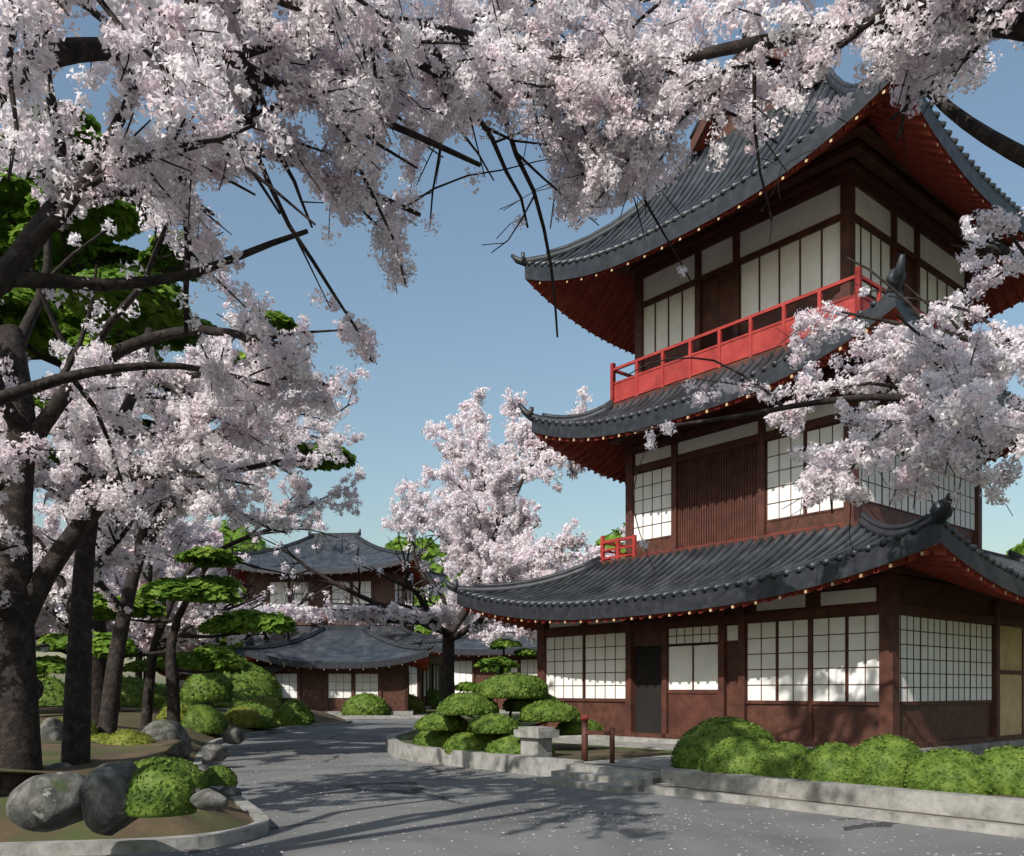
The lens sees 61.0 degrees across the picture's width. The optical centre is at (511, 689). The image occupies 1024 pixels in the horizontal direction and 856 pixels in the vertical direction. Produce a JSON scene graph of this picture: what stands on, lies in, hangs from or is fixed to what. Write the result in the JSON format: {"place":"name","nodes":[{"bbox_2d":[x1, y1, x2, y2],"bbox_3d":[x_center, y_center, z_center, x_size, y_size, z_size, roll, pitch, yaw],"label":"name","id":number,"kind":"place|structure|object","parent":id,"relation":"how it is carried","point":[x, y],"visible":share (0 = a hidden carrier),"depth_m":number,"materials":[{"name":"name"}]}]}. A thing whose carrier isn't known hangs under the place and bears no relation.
{"place":"outdoors","nodes":[
{"label":"outdoors","id":0,"kind":"place"},
{"bbox_2d":[39,706,233,742],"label":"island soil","id":1,"kind":"structure","parent":0,"point":[49,710],"depth_m":34.38,"materials":[{"name":"brown soil"}]},
{"bbox_2d":[36,633,67,678],"bbox_3d":[-16.867,-0.996,30.129,3.633,4.017,5.126,0,0,-26],"label":"niwaki pine","id":2,"kind":"object","parent":1,"relation":"on","point":[49,664],"visible":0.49,"depth_m":30.03,"materials":[{"name":"green plant"}]},
{"bbox_2d":[134,684,166,710],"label":"island shrub","id":3,"kind":"object","parent":1,"relation":"on","point":[160,696],"visible":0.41,"depth_m":40.18,"materials":[{"name":"green plant"}]},
{"bbox_2d":[0,707,346,841],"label":"garden bed","id":4,"kind":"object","parent":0,"point":[230,815],"depth_m":10.54,"materials":[{"name":"brown soil"}]},
{"bbox_2d":[37,679,43,698],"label":"rock","id":5,"kind":"object","parent":4,"relation":"on","point":[40,688],"visible":0.21,"depth_m":30.36,"materials":[{"name":"grey stone"}]},
{"bbox_2d":[6,771,85,831],"bbox_3d":[-4.350,1.056,8.306,0.835,0.565,0.804,0,0,0],"label":"rock","id":6,"kind":"object","parent":4,"relation":"on","point":[49,802],"visible":0.75,"depth_m":8.01,"materials":[{"name":"grey stone"}]},
{"bbox_2d":[40,717,61,740],"bbox_3d":[-7.822,0.807,14.819,0.472,0.683,0.532,0,0,0],"label":"rock","id":7,"kind":"object","parent":4,"relation":"on","point":[50,728],"visible":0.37,"depth_m":14.62,"materials":[{"name":"grey stone"}]},
{"bbox_2d":[48,763,71,767],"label":"rock","id":8,"kind":"object","parent":4,"relation":"on","point":[57,765],"visible":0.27,"depth_m":10.92,"materials":[{"name":"grey stone"}]},
{"bbox_2d":[59,716,98,734],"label":"island shrub","id":9,"kind":"object","parent":4,"relation":"on","point":[94,729],"visible":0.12,"depth_m":18.35,"materials":[{"name":"green plant"}]},
{"bbox_2d":[91,733,109,741],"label":"island shrub","id":10,"kind":"object","parent":4,"relation":"on","point":[96,736],"visible":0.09,"depth_m":14.79,"materials":[{"name":"green plant"}]},
{"bbox_2d":[80,761,137,835],"bbox_3d":[-3.782,1.033,8.290,0.672,0.688,0.736,0,0,0],"label":"rock","id":11,"kind":"object","parent":4,"relation":"on","point":[104,789],"visible":0.72,"depth_m":7.99,"materials":[{"name":"grey stone"}]},
{"bbox_2d":[100,728,155,745],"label":"island shrub","id":12,"kind":"object","parent":4,"relation":"on","point":[127,737],"visible":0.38,"depth_m":13.63,"materials":[{"name":"green plant"}]},
{"bbox_2d":[124,760,196,817],"bbox_3d":[-3.314,0.911,8.195,0.714,0.507,0.598,0,0,0],"label":"island shrub","id":13,"kind":"object","parent":4,"relation":"on","point":[159,789],"visible":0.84,"depth_m":7.99,"materials":[{"name":"green plant"}]},
{"bbox_2d":[142,720,191,759],"bbox_3d":[-7.745,1.174,19.450,1.033,1.026,1.354,0,0,0],"label":"rock","id":14,"kind":"object","parent":4,"relation":"on","point":[156,730],"visible":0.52,"depth_m":19.13,"materials":[{"name":"grey stone"}]},
{"bbox_2d":[133,756,209,789],"bbox_3d":[-4.363,1.064,10.802,1.162,0.492,0.956,0,0,0],"label":"island shrub","id":15,"kind":"object","parent":4,"relation":"on","point":[199,777],"visible":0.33,"depth_m":10.73,"materials":[{"name":"green plant"}]},
{"bbox_2d":[156,704,189,721],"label":"island shrub","id":16,"kind":"object","parent":4,"relation":"on","point":[162,714],"visible":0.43,"depth_m":28.93,"materials":[{"name":"green plant"}]},
{"bbox_2d":[50,545,296,722],"bbox_3d":[-8.591,-1.344,21.844,5.495,4.619,5.260,0,0,-37],"label":"pine tree","id":17,"kind":"object","parent":4,"relation":"on","point":[201,587],"visible":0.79,"depth_m":21.30,"materials":[{"name":"green plant"}]},
{"bbox_2d":[0,100,357,725],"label":"tall pine","id":18,"kind":"object","parent":4,"relation":"on","point":[20,206],"visible":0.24,"depth_m":20.60,"materials":[{"name":"green plant"}]},
{"bbox_2d":[160,699,203,709],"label":"island shrub","id":19,"kind":"object","parent":4,"relation":"on","point":[190,704],"visible":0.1,"depth_m":32.07,"materials":[{"name":"green plant"}]},
{"bbox_2d":[123,588,243,706],"bbox_3d":[-13.509,-1.802,36.136,5.946,5.522,4.187,0,0,0],"label":"niwaki pine","id":20,"kind":"object","parent":4,"relation":"on","point":[136,666],"visible":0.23,"depth_m":36.06,"materials":[{"name":"green plant"}]},
{"bbox_2d":[0,173,376,796],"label":"cherry tree","id":21,"kind":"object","parent":4,"relation":"on","point":[204,459],"depth_m":11.11,"materials":[{"name":"plant"}]},
{"bbox_2d":[197,764,209,770],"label":"rock","id":22,"kind":"object","parent":4,"relation":"on","point":[203,767],"visible":0.18,"depth_m":16.70,"materials":[{"name":"grey stone"}]},
{"bbox_2d":[181,704,228,734],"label":"island shrub","id":23,"kind":"object","parent":4,"relation":"on","point":[204,719],"visible":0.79,"depth_m":28.96,"materials":[{"name":"green plant"}]},
{"bbox_2d":[180,672,234,701],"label":"island shrub","id":24,"kind":"object","parent":4,"relation":"on","point":[208,687],"visible":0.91,"depth_m":30.05,"materials":[{"name":"green plant"}]},
{"bbox_2d":[189,788,228,810],"bbox_3d":[-2.812,1.019,8.110,0.357,0.212,0.292,0,0,0],"label":"rock","id":25,"kind":"object","parent":4,"relation":"on","point":[208,799],"visible":1,"depth_m":8.00,"materials":[{"name":"grey stone"}]},
{"bbox_2d":[201,743,227,762],"bbox_3d":[-6.586,1.393,19.299,0.527,0.425,0.529,0,0,33],"label":"rock","id":26,"kind":"object","parent":4,"relation":"on","point":[213,752],"visible":1,"depth_m":19.09,"materials":[{"name":"grey stone"}]},
{"bbox_2d":[204,765,237,786],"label":"island shrub","id":27,"kind":"object","parent":4,"relation":"on","point":[220,775],"visible":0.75,"depth_m":14.71,"materials":[{"name":"green plant"}]},
{"bbox_2d":[218,786,241,797],"bbox_3d":[-4.322,1.584,13.316,0.327,0.239,0.287,0,0,0],"label":"rock","id":28,"kind":"object","parent":4,"relation":"on","point":[227,791],"visible":0.65,"depth_m":13.23,"materials":[{"name":"grey stone"}]},
{"bbox_2d":[223,727,245,744],"bbox_3d":[-7.362,1.207,23.042,0.532,0.483,0.591,0,0,0],"label":"rock","id":29,"kind":"object","parent":4,"relation":"on","point":[233,735],"visible":1,"depth_m":22.84,"materials":[{"name":"grey stone"}]},
{"bbox_2d":[225,705,263,727],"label":"island shrub","id":30,"kind":"object","parent":4,"relation":"on","point":[246,716],"visible":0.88,"depth_m":33.85,"materials":[{"name":"green plant"}]},
{"bbox_2d":[224,702,279,728],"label":"island shrub","id":31,"kind":"object","parent":4,"relation":"on","point":[266,713],"visible":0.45,"depth_m":34.59,"materials":[{"name":"green plant"}]},
{"bbox_2d":[223,661,282,701],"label":"island shrub","id":32,"kind":"object","parent":4,"relation":"on","point":[261,677],"visible":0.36,"depth_m":52.94,"materials":[{"name":"green plant"}]},
{"bbox_2d":[249,694,280,709],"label":"island shrub","id":33,"kind":"object","parent":4,"relation":"on","point":[272,702],"visible":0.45,"depth_m":40.52,"materials":[{"name":"green plant"}]},
{"bbox_2d":[272,698,314,725],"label":"island shrub","id":34,"kind":"object","parent":4,"relation":"on","point":[292,712],"visible":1,"depth_m":25.63,"materials":[{"name":"green plant"}]},
{"bbox_2d":[413,709,436,714],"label":"garden ground","id":35,"kind":"structure","parent":0,"point":[428,711],"depth_m":61.48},
{"bbox_2d":[341,692,390,714],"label":"shrub","id":36,"kind":"object","parent":35,"relation":"on","point":[364,703],"visible":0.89,"depth_m":53.76,"materials":[{"name":"green plant"}]},
{"bbox_2d":[409,694,425,712],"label":"shrub","id":37,"kind":"object","parent":35,"relation":"on","point":[417,704],"visible":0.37,"depth_m":60.89,"materials":[{"name":"green plant"}]},
{"bbox_2d":[0,0,1023,683],"label":"sky","id":38,"kind":"structure","parent":0,"point":[470,318],"materials":[{"name":"blue"}]},
{"bbox_2d":[396,714,672,770],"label":"terrace","id":39,"kind":"structure","parent":0,"point":[407,738],"depth_m":23.25,"materials":[{"name":"grey stone"}]},
{"bbox_2d":[243,386,605,701],"bbox_3d":[-2.519,-6.621,36.907,14.439,16.401,13.259,0,0,34],"label":"cherry tree","id":40,"kind":"object","parent":39,"relation":"on","point":[479,541],"visible":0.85,"depth_m":36.31,"materials":[{"name":"pink plant"}]},
{"bbox_2d":[455,638,536,699],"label":"niwaki pine","id":41,"kind":"object","parent":39,"relation":"on","point":[500,665],"visible":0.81,"depth_m":44.94,"materials":[{"name":"green plant"}]},
{"bbox_2d":[514,726,558,756],"bbox_3d":[0.522,1.135,18.662,0.600,0.690,0.800,0,0,-40],"label":"stone pedestal","id":42,"kind":"object","parent":39,"relation":"on","point":[536,740],"visible":0.88,"depth_m":18.45,"materials":[{"name":"grey stone"}]},
{"bbox_2d":[581,715,614,763],"bbox_3d":[1.698,0.995,17.127,0.160,0.970,0.876,0,0,-42],"label":"step handrail","id":43,"kind":"object","parent":39,"relation":"on","point":[586,731],"visible":0.81,"depth_m":17.30,"materials":[{"name":"red wood"}]},
{"bbox_2d":[443,33,1023,752],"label":"tower building","id":44,"kind":"structure","parent":39,"relation":"on","point":[751,603],"depth_m":22.57,"materials":[{"name":"wood"}]},
{"bbox_2d":[552,744,1023,798],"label":"bed soil","id":45,"kind":"structure","parent":39,"relation":"on","point":[575,752],"depth_m":19.51,"materials":[{"name":"brown soil"}]},
{"bbox_2d":[412,731,427,743],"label":"shrub","id":46,"kind":"object","parent":45,"relation":"on","point":[415,738],"visible":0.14,"depth_m":23.20,"materials":[{"name":"green plant"}]},
{"bbox_2d":[416,731,458,747],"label":"shrub","id":47,"kind":"object","parent":45,"relation":"on","point":[434,738],"visible":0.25,"depth_m":21.36,"materials":[{"name":"green plant"}]},
{"bbox_2d":[441,730,507,754],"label":"shrub","id":48,"kind":"object","parent":45,"relation":"on","point":[465,741],"visible":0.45,"depth_m":19.94,"materials":[{"name":"green plant"}]},
{"bbox_2d":[449,699,566,735],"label":"cloud shrub limbs","id":49,"kind":"object","parent":45,"relation":"on","point":[520,721],"visible":0.12,"depth_m":20.66,"materials":[{"name":"brown plant"}]},
{"bbox_2d":[414,712,468,730],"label":"cloud shrub","id":50,"kind":"object","parent":49,"relation":"on","point":[433,722],"visible":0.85,"depth_m":20.63,"materials":[{"name":"green plant"}]},
{"bbox_2d":[436,692,498,715],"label":"cloud shrub","id":51,"kind":"object","parent":49,"relation":"on","point":[465,704],"visible":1,"depth_m":19.87,"materials":[{"name":"green plant"}]},
{"bbox_2d":[466,713,521,733],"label":"cloud shrub","id":52,"kind":"object","parent":49,"relation":"on","point":[493,723],"visible":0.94,"depth_m":19.24,"materials":[{"name":"green plant"}]},
{"bbox_2d":[474,672,548,698],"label":"cloud shrub","id":53,"kind":"object","parent":49,"relation":"on","point":[513,685],"visible":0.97,"depth_m":20.12,"materials":[{"name":"green plant"}]},
{"bbox_2d":[502,694,557,711],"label":"cloud shrub","id":54,"kind":"object","parent":49,"relation":"on","point":[518,705],"visible":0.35,"depth_m":20.93,"materials":[{"name":"green plant"}]},
{"bbox_2d":[519,699,580,721],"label":"cloud shrub","id":55,"kind":"object","parent":49,"relation":"on","point":[549,710],"visible":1,"depth_m":19.75,"materials":[{"name":"green plant"}]},
{"bbox_2d":[555,717,603,734],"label":"cloud shrub","id":56,"kind":"object","parent":49,"relation":"on","point":[569,728],"visible":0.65,"depth_m":20.51,"materials":[{"name":"green plant"}]},
{"bbox_2d":[484,734,554,754],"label":"shrub","id":57,"kind":"object","parent":45,"relation":"on","point":[509,744],"visible":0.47,"depth_m":18.95,"materials":[{"name":"green plant"}]},
{"bbox_2d":[670,715,776,769],"bbox_3d":[3.907,0.974,15.910,2.005,1.017,1.810,0,0,0],"label":"shrub","id":58,"kind":"object","parent":45,"relation":"on","point":[694,743],"visible":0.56,"depth_m":15.49,"materials":[{"name":"green plant"}]},
{"bbox_2d":[699,735,772,774],"bbox_3d":[4.000,1.120,14.912,1.605,0.694,1.419,0,0,0],"label":"shrub","id":59,"kind":"object","parent":45,"relation":"on","point":[737,754],"visible":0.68,"depth_m":14.49,"materials":[{"name":"green plant"}]},
{"bbox_2d":[752,741,810,778],"bbox_3d":[4.491,1.148,14.153,1.141,0.635,1.023,0,0,0],"label":"shrub","id":60,"kind":"object","parent":45,"relation":"on","point":[780,759],"visible":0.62,"depth_m":13.88,"materials":[{"name":"green plant"}]},
{"bbox_2d":[627,205,1023,576],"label":"cherry blossom branch","id":61,"kind":"object","parent":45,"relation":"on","point":[952,393],"visible":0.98,"depth_m":12.38,"materials":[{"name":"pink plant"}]},
{"bbox_2d":[794,742,857,783],"bbox_3d":[5.021,1.136,13.516,1.239,0.658,1.109,0,0,0],"label":"shrub","id":62,"kind":"object","parent":45,"relation":"on","point":[831,762],"visible":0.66,"depth_m":13.18,"materials":[{"name":"green plant"}]},
{"bbox_2d":[854,733,923,787],"bbox_3d":[5.717,1.060,13.197,1.290,0.827,1.164,0,0,0],"label":"shrub","id":63,"kind":"object","parent":45,"relation":"on","point":[881,760],"visible":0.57,"depth_m":12.81,"materials":[{"name":"green plant"}]},
{"bbox_2d":[901,747,994,794],"bbox_3d":[6.186,1.133,12.275,1.307,0.664,1.126,0,0,0],"label":"shrub","id":64,"kind":"object","parent":45,"relation":"on","point":[954,770],"visible":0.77,"depth_m":11.92,"materials":[{"name":"green plant"}]},
{"bbox_2d":[979,745,1023,795],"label":"shrub","id":65,"kind":"object","parent":45,"relation":"on","point":[1005,765],"visible":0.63,"depth_m":11.80,"materials":[{"name":"green plant"}]},
{"bbox_2d":[79,719,1023,855],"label":"road","id":66,"kind":"structure","parent":0,"point":[320,829],"depth_m":11.82,"materials":[{"name":"grey asphalt"}]},
{"bbox_2d":[0,720,351,855],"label":"island kerb","id":67,"kind":"structure","parent":66,"relation":"on","point":[258,827],"depth_m":9.43,"materials":[{"name":"stone"}]},
{"bbox_2d":[146,637,294,689],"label":"pavilion wing","id":68,"kind":"structure","parent":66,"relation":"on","point":[182,677],"depth_m":54.38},
{"bbox_2d":[335,715,425,718],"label":"garden kerb","id":69,"kind":"structure","parent":66,"relation":"on","point":[380,716],"depth_m":52.88,"materials":[{"name":"stone"}]},
{"bbox_2d":[190,739,1023,855],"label":"road petals","id":70,"kind":"object","parent":66,"relation":"on","point":[540,809],"depth_m":11.97,"materials":[{"name":"pink plant"}]},
{"bbox_2d":[386,713,1023,837],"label":"terrace kerb","id":71,"kind":"structure","parent":66,"relation":"on","point":[995,815],"depth_m":13.72,"materials":[{"name":"stone"}]},
{"label":"ground","id":72,"kind":"structure","parent":0,"visible":0},
{"bbox_2d":[34,493,66,652],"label":"cherry tree","id":73,"kind":"object","parent":72,"relation":"on","point":[41,507],"visible":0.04,"depth_m":54.10,"materials":[{"name":"pink plant"}]},
{"bbox_2d":[37,673,64,705],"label":"hedge","id":74,"kind":"object","parent":72,"relation":"on","point":[53,694],"visible":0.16,"depth_m":49.93,"materials":[{"name":"green plant"}]},
{"bbox_2d":[33,517,211,654],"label":"cherry tree","id":75,"kind":"object","parent":72,"relation":"on","point":[38,632],"depth_m":42.42,"materials":[{"name":"pink plant"}]},
{"bbox_2d":[120,675,160,705],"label":"hedge","id":76,"kind":"object","parent":72,"relation":"on","point":[131,687],"visible":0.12,"depth_m":49.82,"materials":[{"name":"green plant"}]},
{"bbox_2d":[33,482,254,711],"bbox_3d":[-16.963,-3.951,36.021,12.091,11.501,11.823,0,0,-37],"label":"cherry tree","id":77,"kind":"object","parent":72,"relation":"on","point":[181,530],"visible":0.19,"depth_m":34.97,"materials":[{"name":"pink plant"}]},
{"bbox_2d":[35,522,259,677],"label":"cherry tree","id":78,"kind":"object","parent":72,"relation":"on","point":[139,674],"visible":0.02,"depth_m":55.26,"materials":[{"name":"pink plant"}]},
{"bbox_2d":[126,516,245,659],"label":"cherry tree","id":79,"kind":"object","parent":72,"relation":"on","point":[215,524],"visible":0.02,"depth_m":76.47,"materials":[{"name":"pink plant"}]},
{"bbox_2d":[179,677,266,705],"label":"hedge","id":80,"kind":"object","parent":72,"relation":"on","point":[245,693],"visible":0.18,"depth_m":50.76,"materials":[{"name":"green plant"}]},
{"bbox_2d":[176,537,351,651],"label":"cherry tree","id":81,"kind":"object","parent":72,"relation":"on","point":[296,611],"visible":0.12,"depth_m":57.35,"materials":[{"name":"pink plant"}]},
{"bbox_2d":[217,517,354,639],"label":"cherry tree","id":82,"kind":"object","parent":72,"relation":"on","point":[319,525],"visible":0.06,"depth_m":70.22,"materials":[{"name":"pink plant"}]},
{"bbox_2d":[178,529,446,709],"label":"hall","id":83,"kind":"structure","parent":72,"relation":"on","point":[327,561],"depth_m":71.69,"materials":[{"name":"tile"}]},
{"bbox_2d":[240,620,434,714],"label":"house","id":84,"kind":"structure","parent":72,"relation":"on","point":[335,668],"depth_m":55.01,"materials":[{"name":"tile"}]},
{"bbox_2d":[356,547,494,637],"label":"cherry tree","id":85,"kind":"object","parent":72,"relation":"on","point":[448,573],"visible":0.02,"depth_m":66.15,"materials":[{"name":"pink plant"}]},
{"bbox_2d":[0,0,854,529],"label":"cherry tree","id":86,"kind":"object","parent":72,"relation":"on","point":[222,60],"visible":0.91,"depth_m":8.19,"materials":[{"name":"pink plant"}]},
{"bbox_2d":[427,688,440,708],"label":"shrub","id":87,"kind":"object","parent":72,"relation":"on","point":[433,697],"visible":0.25,"depth_m":73.32,"materials":[{"name":"green plant"}]},
{"bbox_2d":[414,570,468,634],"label":"cherry tree","id":88,"kind":"object","parent":72,"relation":"on","point":[461,624],"visible":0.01,"depth_m":90.38,"materials":[{"name":"pink plant"}]},
{"bbox_2d":[414,623,536,712],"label":"hall","id":89,"kind":"structure","parent":72,"relation":"on","point":[469,653],"depth_m":59.69,"materials":[{"name":"tile"}]},
{"bbox_2d":[467,547,583,646],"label":"cherry tree","id":90,"kind":"object","parent":72,"relation":"on","point":[499,630],"visible":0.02,"depth_m":49.28,"materials":[{"name":"pink plant"}]},
{"bbox_2d":[574,526,624,564],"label":"cherry tree","id":91,"kind":"object","parent":72,"relation":"on","point":[589,555],"visible":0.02,"depth_m":59.76,"materials":[{"name":"pink plant"}]},
{"bbox_2d":[470,0,1023,277],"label":"cherry tree","id":92,"kind":"object","parent":72,"relation":"on","point":[930,47],"visible":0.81,"depth_m":8.45,"materials":[{"name":"pink plant"}]},
{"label":"tree trunks","id":93,"kind":"object","parent":72,"relation":"on","visible":0},
{"bbox_2d":[36,646,58,651],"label":"tree crown","id":94,"kind":"object","parent":93,"relation":"attached to","point":[49,650],"visible":0.01,"depth_m":125.51,"materials":[{"name":"green plant"}]},
{"bbox_2d":[196,519,269,604],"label":"tree","id":95,"kind":"object","parent":93,"relation":"attached to","point":[227,531],"visible":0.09,"depth_m":117.91,"materials":[{"name":"green plant"}]},
{"bbox_2d":[384,536,464,599],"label":"tree","id":96,"kind":"object","parent":93,"relation":"attached to","point":[433,548],"visible":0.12,"depth_m":124.06,"materials":[{"name":"green plant"}]},
{"bbox_2d":[414,574,487,634],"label":"tree","id":97,"kind":"object","parent":93,"relation":"attached to","point":[426,631],"visible":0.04,"depth_m":113.33,"materials":[{"name":"green plant"}]},
{"bbox_2d":[593,523,624,558],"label":"tree","id":98,"kind":"object","parent":93,"relation":"attached to","point":[616,533],"visible":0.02,"depth_m":119.04,"materials":[{"name":"green plant"}]},
{"bbox_2d":[1005,538,1023,554],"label":"tree","id":99,"kind":"object","parent":93,"relation":"attached to","point":[1018,548],"visible":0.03,"depth_m":106.31,"materials":[{"name":"green plant"}]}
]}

